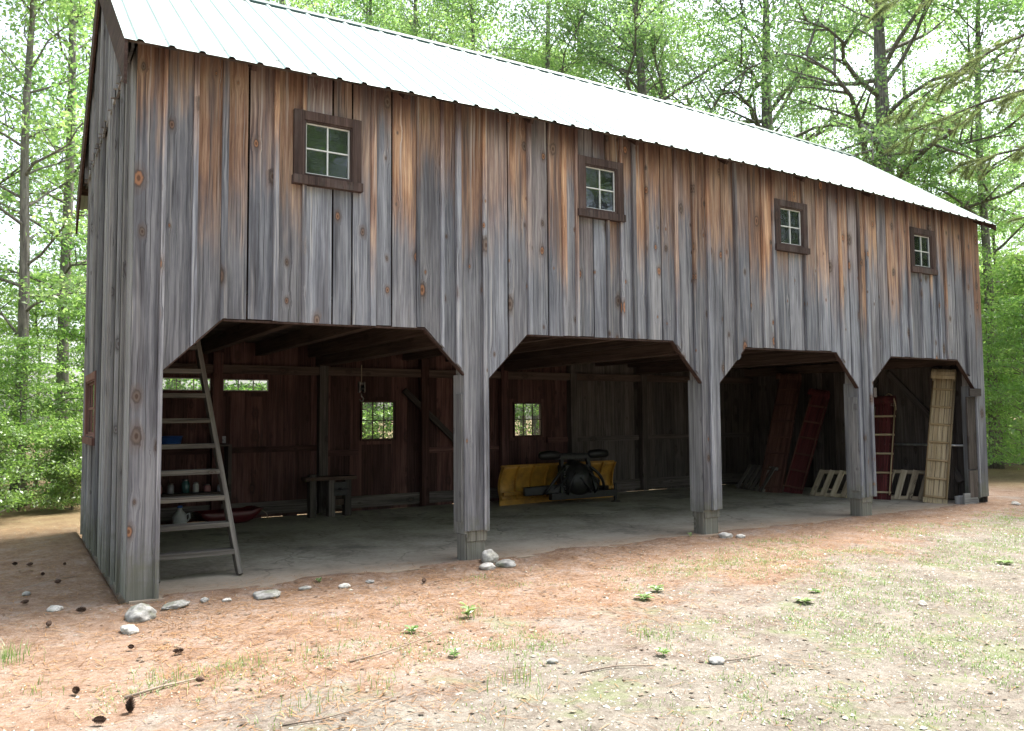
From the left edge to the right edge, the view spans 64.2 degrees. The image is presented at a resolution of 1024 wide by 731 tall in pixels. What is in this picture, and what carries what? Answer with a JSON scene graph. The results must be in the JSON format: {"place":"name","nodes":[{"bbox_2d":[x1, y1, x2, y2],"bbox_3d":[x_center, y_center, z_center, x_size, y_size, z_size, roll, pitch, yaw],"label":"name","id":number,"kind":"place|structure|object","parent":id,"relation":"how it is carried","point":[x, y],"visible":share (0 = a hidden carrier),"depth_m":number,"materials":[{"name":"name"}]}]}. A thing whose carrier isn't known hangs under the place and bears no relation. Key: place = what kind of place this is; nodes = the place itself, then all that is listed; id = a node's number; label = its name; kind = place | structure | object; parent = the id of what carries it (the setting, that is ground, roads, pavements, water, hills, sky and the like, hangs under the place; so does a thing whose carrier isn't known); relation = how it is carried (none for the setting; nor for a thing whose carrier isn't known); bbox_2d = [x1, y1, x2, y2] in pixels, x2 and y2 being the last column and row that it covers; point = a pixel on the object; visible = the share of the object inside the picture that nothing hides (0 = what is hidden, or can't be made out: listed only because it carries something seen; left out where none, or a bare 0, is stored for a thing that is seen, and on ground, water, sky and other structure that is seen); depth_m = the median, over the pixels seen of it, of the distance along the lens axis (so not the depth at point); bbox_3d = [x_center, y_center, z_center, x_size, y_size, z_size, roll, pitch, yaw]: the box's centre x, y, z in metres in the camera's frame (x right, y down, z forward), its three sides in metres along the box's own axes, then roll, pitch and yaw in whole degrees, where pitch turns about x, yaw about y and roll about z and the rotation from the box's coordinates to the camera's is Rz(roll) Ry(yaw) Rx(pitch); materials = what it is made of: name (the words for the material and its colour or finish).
{"place":"outdoors","nodes":[
{"label":"outdoors","id":0,"kind":"place"},
{"bbox_2d":[162,436,182,443],"bbox_3d":[-5.213,1.147,12.439,0.370,0.140,0.370,2,-4,-32],"label":"plastic basin","id":1,"kind":"object","parent":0,"point":[171,439],"visible":0.68,"depth_m":12.30,"materials":[{"name":"plastic"}]},
{"bbox_2d":[0,418,1023,730],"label":"ground","id":2,"kind":"structure","parent":0,"point":[1006,486],"depth_m":6.07,"materials":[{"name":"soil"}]},
{"bbox_2d":[0,147,54,365],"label":"beech tree","id":3,"kind":"object","parent":2,"relation":"on","point":[8,291],"visible":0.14,"depth_m":23.51,"materials":[{"name":"green plant"}]},
{"bbox_2d":[0,258,68,485],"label":"sapling","id":4,"kind":"object","parent":2,"relation":"on","point":[3,325],"visible":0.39,"depth_m":15.69,"materials":[{"name":"green plant"}]},
{"bbox_2d":[0,399,70,514],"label":"understory bush","id":5,"kind":"object","parent":2,"relation":"on","point":[5,432],"visible":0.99,"depth_m":13.55,"materials":[{"name":"green plant"}]},
{"bbox_2d":[0,224,76,484],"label":"sapling","id":6,"kind":"object","parent":2,"relation":"on","point":[14,359],"visible":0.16,"depth_m":18.17,"materials":[{"name":"green plant"}]},
{"bbox_2d":[0,25,81,348],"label":"maple tree","id":7,"kind":"object","parent":2,"relation":"on","point":[10,175],"visible":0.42,"depth_m":19.11,"materials":[{"name":"green plant"}]},
{"bbox_2d":[0,333,82,510],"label":"sapling","id":8,"kind":"object","parent":2,"relation":"on","point":[21,352],"visible":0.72,"depth_m":15.01,"materials":[{"name":"green plant"}]},
{"bbox_2d":[0,266,85,486],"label":"sapling","id":9,"kind":"object","parent":2,"relation":"on","point":[50,277],"visible":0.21,"depth_m":19.46,"materials":[{"name":"green plant"}]},
{"bbox_2d":[3,290,85,495],"bbox_3d":[-8.626,0.706,16.704,4.190,4.335,4.385,-2,-4,21],"label":"sapling","id":10,"kind":"object","parent":2,"relation":"on","point":[73,335],"visible":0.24,"depth_m":16.43,"materials":[{"name":"green plant"}]},
{"bbox_2d":[0,0,94,506],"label":"slender tree","id":11,"kind":"object","parent":2,"relation":"on","point":[25,262],"visible":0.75,"depth_m":15.99,"materials":[{"name":"green plant"}]},
{"bbox_2d":[0,0,94,494],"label":"slender tree","id":12,"kind":"object","parent":2,"relation":"on","point":[66,255],"visible":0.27,"depth_m":17.83,"materials":[{"name":"green plant"}]},
{"bbox_2d":[12,413,82,510],"bbox_3d":[-8.086,1.868,14.931,2.178,1.987,2.299,2,-4,-36],"label":"understory bush","id":13,"kind":"object","parent":2,"relation":"on","point":[69,437],"visible":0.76,"depth_m":14.70,"materials":[{"name":"green plant"}]},
{"bbox_2d":[0,0,94,459],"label":"slender tree","id":14,"kind":"object","parent":2,"relation":"on","point":[84,47],"visible":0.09,"depth_m":22.71,"materials":[{"name":"green plant"}]},
{"bbox_2d":[7,69,87,358],"bbox_3d":[-14.529,-3.567,27.774,4.918,14.021,4.857,0,-3,0],"label":"slender tree","id":15,"kind":"object","parent":2,"relation":"on","point":[47,259],"visible":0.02,"depth_m":27.69,"materials":[{"name":"green plant"}]},
{"bbox_2d":[46,605,63,611],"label":"stone","id":16,"kind":"object","parent":2,"relation":"on","point":[53,608],"visible":0.96,"depth_m":7.11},
{"bbox_2d":[4,135,181,388],"bbox_3d":[-14.422,-6.657,34.357,13.557,21.162,12.008,-2,-4,30],"label":"beech tree","id":17,"kind":"object","parent":2,"relation":"on","point":[42,245],"visible":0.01,"depth_m":32.88,"materials":[{"name":"green plant"}]},
{"bbox_2d":[92,715,105,723],"bbox_3d":[-2.250,1.933,4.449,0.075,0.045,0.045,-1,-2,1],"label":"pine cone","id":18,"kind":"object","parent":2,"relation":"on","point":[100,719],"visible":1,"depth_m":4.45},
{"bbox_2d":[38,7,172,386],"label":"maple tree","id":19,"kind":"object","parent":2,"relation":"on","point":[73,250],"visible":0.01,"depth_m":45.94,"materials":[{"name":"green plant"}]},
{"bbox_2d":[120,625,138,634],"bbox_3d":[-3.017,2.091,6.436,0.178,0.092,0.119,-4,-5,43],"label":"stone","id":20,"kind":"object","parent":2,"relation":"on","point":[129,629],"visible":0.94,"depth_m":6.39,"materials":[{"name":"stone"}]},
{"bbox_2d":[125,696,135,712],"bbox_3d":[-2.176,1.934,4.651,0.056,0.093,0.056,2,4,-43],"label":"pine cone","id":21,"kind":"object","parent":2,"relation":"on","point":[130,704],"visible":1,"depth_m":4.65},
{"bbox_2d":[125,603,156,622],"bbox_3d":[-3.119,2.083,6.843,0.239,0.177,0.317,2,-4,-39],"label":"stone","id":22,"kind":"object","parent":2,"relation":"on","point":[140,612],"visible":0.84,"depth_m":6.77,"materials":[{"name":"stone"}]},
{"bbox_2d":[124,675,194,698],"bbox_3d":[-2.155,1.971,5.038,0.064,0.066,0.461,-3,-5,40],"label":"fallen stick","id":23,"kind":"object","parent":2,"relation":"on","point":[145,691],"visible":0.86,"depth_m":4.99,"materials":[{"name":"wood"}]},
{"bbox_2d":[161,599,189,609],"bbox_3d":[-2.981,2.119,7.201,0.210,0.078,0.278,-2,-4,29],"label":"stone","id":24,"kind":"object","parent":2,"relation":"on","point":[174,605],"visible":0.98,"depth_m":7.15,"materials":[{"name":"stone"}]},
{"bbox_2d":[163,379,235,389],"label":"sapling","id":25,"kind":"object","parent":2,"relation":"on","point":[169,385],"visible":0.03,"depth_m":18.51,"materials":[{"name":"green plant"}]},
{"bbox_2d":[165,379,266,389],"bbox_3d":[-6.463,0.529,18.445,4.933,4.877,4.714,1,-4,-19],"label":"sapling","id":26,"kind":"object","parent":2,"relation":"on","point":[242,386],"visible":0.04,"depth_m":18.03,"materials":[{"name":"green plant"}]},
{"bbox_2d":[253,590,280,599],"bbox_3d":[-2.275,2.135,7.587,0.257,0.086,0.266,1,-4,-24],"label":"stone","id":27,"kind":"object","parent":2,"relation":"on","point":[264,594],"visible":0.97,"depth_m":7.51,"materials":[{"name":"stone"}]},
{"bbox_2d":[227,381,380,422],"bbox_3d":[-5.701,0.600,19.711,4.933,4.877,4.714,2,-4,-32],"label":"sapling","id":28,"kind":"object","parent":2,"relation":"on","point":[261,386],"depth_m":18.95,"materials":[{"name":"green plant"}]},
{"bbox_2d":[265,0,355,19],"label":"maple tree","id":29,"kind":"object","parent":2,"relation":"on","point":[304,6],"visible":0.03,"depth_m":29.44,"materials":[{"name":"green plant"}]},
{"bbox_2d":[268,0,368,24],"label":"maple tree","id":30,"kind":"object","parent":2,"relation":"on","point":[318,5],"visible":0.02,"depth_m":39.71,"materials":[{"name":"green plant"}]},
{"bbox_2d":[282,705,361,725],"bbox_3d":[-1.027,1.903,4.453,0.449,0.046,0.082,2,-4,-38],"label":"fallen stick","id":31,"kind":"object","parent":2,"relation":"on","point":[323,717],"visible":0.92,"depth_m":4.40,"materials":[{"name":"wood"}]},
{"bbox_2d":[325,0,427,436],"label":"maple tree","id":32,"kind":"object","parent":2,"relation":"on","point":[378,13],"visible":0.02,"depth_m":45.61,"materials":[{"name":"green plant"}]},
{"bbox_2d":[362,403,392,438],"bbox_3d":[-4.744,0.423,21.262,5.481,5.419,5.237,-1,-4,17],"label":"sapling","id":33,"kind":"object","parent":2,"relation":"on","point":[376,423],"depth_m":21.36,"materials":[{"name":"green plant"}]},
{"bbox_2d":[362,403,392,438],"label":"sapling","id":34,"kind":"object","parent":2,"relation":"on","point":[368,422],"visible":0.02,"depth_m":23.25,"materials":[{"name":"green plant"}]},
{"bbox_2d":[363,403,392,437],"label":"sapling","id":35,"kind":"object","parent":2,"relation":"on","point":[388,426],"depth_m":22.16,"materials":[{"name":"green plant"}]},
{"bbox_2d":[299,0,464,438],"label":"maple tree","id":36,"kind":"object","parent":2,"relation":"on","point":[370,6],"visible":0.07,"depth_m":34.50,"materials":[{"name":"green plant"}]},
{"bbox_2d":[339,0,521,57],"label":"maple tree","id":37,"kind":"object","parent":2,"relation":"on","point":[416,19],"visible":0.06,"depth_m":31.70,"materials":[{"name":"green plant"}]},
{"bbox_2d":[375,0,507,54],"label":"maple tree","id":38,"kind":"object","parent":2,"relation":"on","point":[437,4],"visible":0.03,"depth_m":39.01,"materials":[{"name":"green plant"}]},
{"bbox_2d":[459,601,475,617],"bbox_3d":[-0.365,2.033,6.771,0.142,0.143,0.150,-1,-4,12],"label":"weed","id":39,"kind":"object","parent":2,"relation":"on","point":[468,611],"visible":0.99,"depth_m":6.77,"materials":[{"name":"green plant"}]},
{"bbox_2d":[351,0,608,82],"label":"maple tree","id":40,"kind":"object","parent":2,"relation":"on","point":[472,37],"visible":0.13,"depth_m":30.00,"materials":[{"name":"green plant"}]},
{"bbox_2d":[479,562,495,569],"bbox_3d":[-0.264,2.197,8.897,0.180,0.088,0.193,-1,-4,14],"label":"stone","id":41,"kind":"object","parent":2,"relation":"on","point":[488,566],"visible":0.98,"depth_m":8.84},
{"bbox_2d":[481,549,498,563],"bbox_3d":[-0.258,2.168,9.186,0.179,0.206,0.250,-2,-4,21],"label":"stone","id":42,"kind":"object","parent":2,"relation":"on","point":[490,555],"visible":0.81,"depth_m":9.12,"materials":[{"name":"stone"}]},
{"bbox_2d":[495,559,515,567],"bbox_3d":[-0.070,2.205,9.027,0.237,0.115,0.184,-1,-4,7],"label":"stone","id":43,"kind":"object","parent":2,"relation":"on","point":[505,563],"visible":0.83,"depth_m":8.96,"materials":[{"name":"stone"}]},
{"bbox_2d":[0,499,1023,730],"bbox_3d":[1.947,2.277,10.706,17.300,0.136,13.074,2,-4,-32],"label":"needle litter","id":44,"kind":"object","parent":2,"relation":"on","point":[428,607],"visible":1,"depth_m":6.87,"materials":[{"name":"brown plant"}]},
{"bbox_2d":[349,634,431,661],"bbox_3d":[-0.839,1.987,5.760,0.069,0.046,0.756,-3,-4,37],"label":"fallen stick","id":45,"kind":"object","parent":44,"relation":"on","point":[387,650],"visible":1,"depth_m":5.66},
{"bbox_2d":[2,500,1023,730],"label":"leaf debris","id":46,"kind":"object","parent":2,"relation":"on","point":[559,718],"visible":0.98,"depth_m":5.94,"materials":[{"name":"brown plant"}]},
{"bbox_2d":[519,404,526,434],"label":"beech tree","id":47,"kind":"object","parent":2,"relation":"on","point":[521,410],"depth_m":42.60,"materials":[{"name":"green plant"}]},
{"bbox_2d":[515,404,538,434],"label":"sapling","id":48,"kind":"object","parent":2,"relation":"on","point":[535,409],"visible":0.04,"depth_m":24.71,"materials":[{"name":"green plant"}]},
{"bbox_2d":[489,29,572,434],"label":"beech tree","id":49,"kind":"object","parent":2,"relation":"on","point":[540,65],"visible":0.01,"depth_m":41.11,"materials":[{"name":"green plant"}]},
{"bbox_2d":[439,0,643,86],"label":"maple tree","id":50,"kind":"object","parent":2,"relation":"on","point":[547,42],"visible":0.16,"depth_m":30.58,"materials":[{"name":"green plant"}]},
{"bbox_2d":[512,39,603,78],"bbox_3d":[1.876,-5.587,37.260,8.051,19.148,8.860,-3,-4,36],"label":"maple tree","id":51,"kind":"object","parent":2,"relation":"on","point":[561,60],"visible":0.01,"depth_m":37.02,"materials":[{"name":"green plant"}]},
{"bbox_2d":[490,0,696,95],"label":"maple tree","id":52,"kind":"object","parent":2,"relation":"on","point":[613,77],"visible":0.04,"depth_m":35.24,"materials":[{"name":"green plant"}]},
{"bbox_2d":[579,655,655,672],"bbox_3d":[0.665,1.937,5.316,0.523,0.051,0.144,1,-4,-15],"label":"fallen stick","id":53,"kind":"object","parent":2,"relation":"on","point":[613,666],"visible":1,"depth_m":5.26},
{"bbox_2d":[635,592,653,598],"bbox_3d":[1.197,2.103,7.405,0.183,0.068,0.172,0,-4,-11],"label":"weed","id":54,"kind":"object","parent":2,"relation":"on","point":[646,595],"visible":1,"depth_m":7.41,"materials":[{"name":"green plant"}]},
{"bbox_2d":[485,0,822,122],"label":"oak tree","id":55,"kind":"object","parent":2,"relation":"on","point":[636,27],"visible":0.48,"depth_m":29.22,"materials":[{"name":"green plant"}]},
{"bbox_2d":[596,0,778,115],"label":"maple tree","id":56,"kind":"object","parent":2,"relation":"on","point":[687,41],"visible":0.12,"depth_m":35.86,"materials":[{"name":"green plant"}]},
{"bbox_2d":[708,656,724,664],"bbox_3d":[1.354,1.955,5.396,0.109,0.051,0.116,-1,-4,16],"label":"stone","id":57,"kind":"object","parent":2,"relation":"on","point":[715,660],"visible":0.99,"depth_m":5.36,"materials":[{"name":"stone"}]},
{"bbox_2d":[725,648,760,661],"bbox_3d":[1.508,1.953,5.481,0.448,0.054,0.085,2,-4,-38],"label":"fallen stick","id":58,"kind":"object","parent":2,"relation":"on","point":[738,658],"visible":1,"depth_m":5.46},
{"bbox_2d":[603,0,954,195],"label":"oak tree","id":59,"kind":"object","parent":2,"relation":"on","point":[766,123],"visible":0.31,"depth_m":31.25,"materials":[{"name":"green plant"}]},
{"bbox_2d":[772,50,871,157],"bbox_3d":[14.607,-5.461,38.495,6.678,19.279,6.762,2,-4,-30],"label":"slender tree","id":60,"kind":"object","parent":2,"relation":"on","point":[800,121],"visible":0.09,"depth_m":38.98,"materials":[{"name":"green plant"}]},
{"bbox_2d":[707,0,1023,242],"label":"oak tree","id":61,"kind":"object","parent":2,"relation":"on","point":[875,138],"visible":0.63,"depth_m":23.64,"materials":[{"name":"green plant"}]},
{"bbox_2d":[807,0,1022,270],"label":"maple tree","id":62,"kind":"object","parent":2,"relation":"on","point":[894,56],"visible":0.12,"depth_m":36.47,"materials":[{"name":"green plant"}]},
{"bbox_2d":[856,0,1023,468],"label":"slender tree","id":63,"kind":"object","parent":2,"relation":"on","point":[1008,10],"visible":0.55,"depth_m":24.44,"materials":[{"name":"green plant"}]},
{"bbox_2d":[863,0,1023,225],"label":"pine tree","id":64,"kind":"object","parent":2,"relation":"on","point":[886,6],"visible":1,"depth_m":19.03,"materials":[{"name":"green plant"}]},
{"bbox_2d":[894,139,1023,412],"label":"beech tree","id":65,"kind":"object","parent":2,"relation":"on","point":[928,189],"visible":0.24,"depth_m":23.71,"materials":[{"name":"green plant"}]},
{"bbox_2d":[930,104,988,282],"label":"slender tree","id":66,"kind":"object","parent":2,"relation":"on","point":[952,157],"visible":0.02,"depth_m":41.76,"materials":[{"name":"green plant"}]},
{"bbox_2d":[940,111,1023,460],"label":"beech tree","id":67,"kind":"object","parent":2,"relation":"on","point":[1013,243],"visible":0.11,"depth_m":27.66,"materials":[{"name":"green plant"}]},
{"bbox_2d":[978,201,1019,423],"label":"beech tree","id":68,"kind":"object","parent":2,"relation":"on","point":[998,243],"visible":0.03,"depth_m":45.98,"materials":[{"name":"green plant"}]},
{"bbox_2d":[978,86,1023,263],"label":"slender tree","id":69,"kind":"object","parent":2,"relation":"on","point":[1015,102],"visible":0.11,"depth_m":38.91,"materials":[{"name":"green plant"}]},
{"bbox_2d":[979,247,1023,463],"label":"sapling","id":70,"kind":"object","parent":2,"relation":"on","point":[1013,258],"visible":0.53,"depth_m":23.03,"materials":[{"name":"green plant"}]},
{"bbox_2d":[979,264,1023,464],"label":"sapling","id":71,"kind":"object","parent":2,"relation":"on","point":[1007,362],"visible":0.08,"depth_m":25.42,"materials":[{"name":"green plant"}]},
{"bbox_2d":[980,277,1023,455],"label":"sapling","id":72,"kind":"object","parent":2,"relation":"on","point":[1008,408],"visible":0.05,"depth_m":24.52,"materials":[{"name":"green plant"}]},
{"bbox_2d":[980,264,1023,448],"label":"sapling","id":73,"kind":"object","parent":2,"relation":"on","point":[1008,363],"visible":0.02,"depth_m":27.90,"materials":[{"name":"green plant"}]},
{"bbox_2d":[981,293,1023,469],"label":"sapling","id":74,"kind":"object","parent":2,"relation":"on","point":[1019,327],"visible":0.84,"depth_m":21.20,"materials":[{"name":"green plant"}]},
{"bbox_2d":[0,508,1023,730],"bbox_3d":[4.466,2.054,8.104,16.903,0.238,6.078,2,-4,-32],"label":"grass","id":75,"kind":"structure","parent":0,"point":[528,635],"depth_m":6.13,"materials":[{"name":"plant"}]},
{"bbox_2d":[0,0,1023,422],"label":"sky","id":76,"kind":"structure","parent":0,"point":[11,237],"materials":[{"name":"white"}]},
{"bbox_2d":[82,483,980,604],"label":"floor","id":77,"kind":"structure","parent":0,"point":[280,548],"depth_m":11.64,"materials":[{"name":"concrete"}]},
{"bbox_2d":[172,506,189,523],"bbox_3d":[-4.943,2.260,12.153,0.199,0.340,0.222,-2,-4,20],"label":"jug","id":78,"kind":"object","parent":77,"relation":"on","point":[180,516],"visible":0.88,"depth_m":12.08,"materials":[{"name":"ceramic"}]},
{"bbox_2d":[161,444,231,508],"bbox_3d":[-5.100,1.837,12.470,1.500,1.230,0.310,2,-4,-32],"label":"shelf unit","id":79,"kind":"object","parent":77,"relation":"on","point":[228,460],"visible":0.27,"depth_m":12.72,"materials":[{"name":"wood"}]},
{"bbox_2d":[167,483,173,493],"bbox_3d":[-5.178,1.867,12.365,0.100,0.154,0.098,2,-4,-32],"label":"jar","id":80,"kind":"object","parent":79,"relation":"on","point":[170,488],"visible":1,"depth_m":12.33,"materials":[{"name":"glass"}]},
{"bbox_2d":[181,479,189,492],"bbox_3d":[-5.012,1.850,12.517,0.120,0.204,0.117,2,-4,-32],"label":"jar","id":81,"kind":"object","parent":79,"relation":"on","point":[185,485],"visible":1,"depth_m":12.47,"materials":[{"name":"glass"}]},
{"bbox_2d":[159,340,242,582],"bbox_3d":[-3.589,0.871,8.740,1.182,2.738,1.099,2,-4,-32],"label":"ladder","id":82,"kind":"object","parent":77,"relation":"on","point":[228,522],"visible":0.53,"depth_m":8.68,"materials":[{"name":"grey wood"}]},
{"bbox_2d":[192,506,268,522],"bbox_3d":[-4.335,2.340,12.705,1.156,0.222,0.462,2,-5,-40],"label":"plastic sled","id":83,"kind":"object","parent":77,"relation":"on","point":[245,514],"visible":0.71,"depth_m":12.60,"materials":[{"name":"plastic"}]},
{"bbox_2d":[301,474,356,517],"bbox_3d":[-3.015,2.151,13.523,0.870,0.700,0.369,2,-4,-32],"label":"workbench","id":84,"kind":"object","parent":77,"relation":"on","point":[334,488],"visible":1,"depth_m":13.49,"materials":[{"name":"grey wood"}]},
{"bbox_2d":[75,0,995,601],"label":"barn","id":85,"kind":"structure","parent":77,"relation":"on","point":[455,252],"depth_m":10.89,"materials":[{"name":"wood"}]},
{"bbox_2d":[82,370,96,445],"bbox_3d":[-5.456,0.560,10.587,0.102,0.915,1.540,2,-4,-32],"label":"window","id":86,"kind":"structure","parent":85,"relation":"in","point":[90,380],"depth_m":10.76,"materials":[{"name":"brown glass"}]},
{"bbox_2d":[162,373,211,395],"bbox_3d":[-5.192,0.299,12.934,0.970,0.376,0.145,2,-4,-32],"label":"window","id":87,"kind":"structure","parent":85,"relation":"in","point":[166,376],"depth_m":12.89,"materials":[{"name":"white paint"}]},
{"bbox_2d":[223,374,269,396],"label":"window","id":88,"kind":"structure","parent":85,"relation":"in","point":[253,378],"depth_m":13.43,"materials":[{"name":"white paint"}]},
{"bbox_2d":[291,108,362,193],"bbox_3d":[-1.932,-2.245,8.565,0.748,0.779,0.102,2,-4,-32],"label":"window","id":89,"kind":"structure","parent":85,"relation":"in","point":[353,183],"depth_m":8.54,"materials":[{"name":"white paint"}]},
{"bbox_2d":[358,365,364,401],"bbox_3d":[-2.479,0.293,13.439,0.100,0.610,0.120,2,-4,-32],"label":"pulley block","id":90,"kind":"object","parent":85,"relation":"hanging from","point":[361,388],"depth_m":13.42,"materials":[{"name":"metal"}]},
{"bbox_2d":[360,397,395,444],"bbox_3d":[-2.411,0.987,14.603,0.830,0.846,0.145,2,-4,-32],"label":"window","id":91,"kind":"structure","parent":85,"relation":"in","point":[372,400],"depth_m":14.56,"materials":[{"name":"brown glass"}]},
{"bbox_2d":[509,399,543,440],"bbox_3d":[0.293,1.078,16.264,0.840,0.826,0.145,2,-4,-32],"label":"window","id":92,"kind":"structure","parent":85,"relation":"in","point":[512,401],"depth_m":16.21,"materials":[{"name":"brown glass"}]},
{"bbox_2d":[578,154,625,222],"bbox_3d":[1.133,-2.258,10.456,0.748,0.779,0.102,2,-4,-32],"label":"window","id":93,"kind":"structure","parent":85,"relation":"in","point":[617,215],"depth_m":10.45,"materials":[{"name":"white paint"}]},
{"bbox_2d":[774,198,809,254],"bbox_3d":[4.217,-2.096,12.346,0.748,0.779,0.102,2,-4,-32],"label":"window","id":94,"kind":"structure","parent":85,"relation":"in","point":[791,218],"depth_m":12.36,"materials":[{"name":"white paint"}]},
{"bbox_2d":[909,226,937,275],"bbox_3d":[7.092,-1.974,14.110,0.748,0.779,0.102,2,-4,-32],"label":"window","id":95,"kind":"structure","parent":85,"relation":"in","point":[922,241],"depth_m":14.12,"materials":[{"name":"white paint"}]},
{"bbox_2d":[498,449,619,505],"bbox_3d":[1.073,2.081,15.349,2.702,1.001,1.027,2,-4,-32],"label":"snow plow","id":96,"kind":"object","parent":77,"relation":"on","point":[573,479],"visible":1,"depth_m":15.13,"materials":[{"name":"yellow paint"}]},
{"bbox_2d":[736,464,778,491],"bbox_3d":[5.286,2.427,17.621,0.348,0.556,1.152,1,-4,-15],"label":"pallet","id":97,"kind":"object","parent":77,"relation":"on","point":[753,487],"visible":0.96,"depth_m":17.66,"materials":[{"name":"grey wood"}]},
{"bbox_2d":[759,373,801,492],"bbox_3d":[5.790,1.415,17.562,0.506,2.550,1.214,-4,-5,42],"label":"toboggan","id":98,"kind":"object","parent":77,"relation":"on","point":[776,450],"visible":1,"depth_m":17.58,"materials":[{"name":"brown wood"}]},
{"bbox_2d":[783,388,829,493],"bbox_3d":[6.195,1.575,17.078,1.057,2.210,0.483,2,-4,-32],"label":"toboggan","id":99,"kind":"object","parent":77,"relation":"on","point":[812,422],"visible":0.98,"depth_m":17.11,"materials":[{"name":"red wood"}]},
{"bbox_2d":[810,469,846,497],"bbox_3d":[6.354,2.338,16.150,0.830,0.538,0.316,-4,-5,44],"label":"pallet","id":100,"kind":"object","parent":77,"relation":"on","point":[831,473],"visible":0.82,"depth_m":16.17,"materials":[{"name":"brown wood"}]},
{"bbox_2d":[873,395,896,499],"bbox_3d":[7.213,1.580,15.898,0.426,1.992,0.865,-3,-4,36],"label":"toboggan","id":101,"kind":"object","parent":77,"relation":"on","point":[882,404],"visible":0.88,"depth_m":15.93,"materials":[{"name":"red wood"}]},
{"bbox_2d":[886,469,929,500],"bbox_3d":[7.500,2.269,15.498,0.842,0.576,0.295,-3,-4,34],"label":"pallet","id":102,"kind":"object","parent":77,"relation":"on","point":[912,484],"visible":0.7,"depth_m":15.46,"materials":[{"name":"brown wood"}]},
{"bbox_2d":[923,368,955,503],"bbox_3d":[7.914,1.283,15.030,0.777,2.488,0.459,3,-5,-41],"label":"toboggan","id":103,"kind":"object","parent":77,"relation":"on","point":[943,441],"visible":1,"depth_m":15.05,"materials":[{"name":"brown wood"}]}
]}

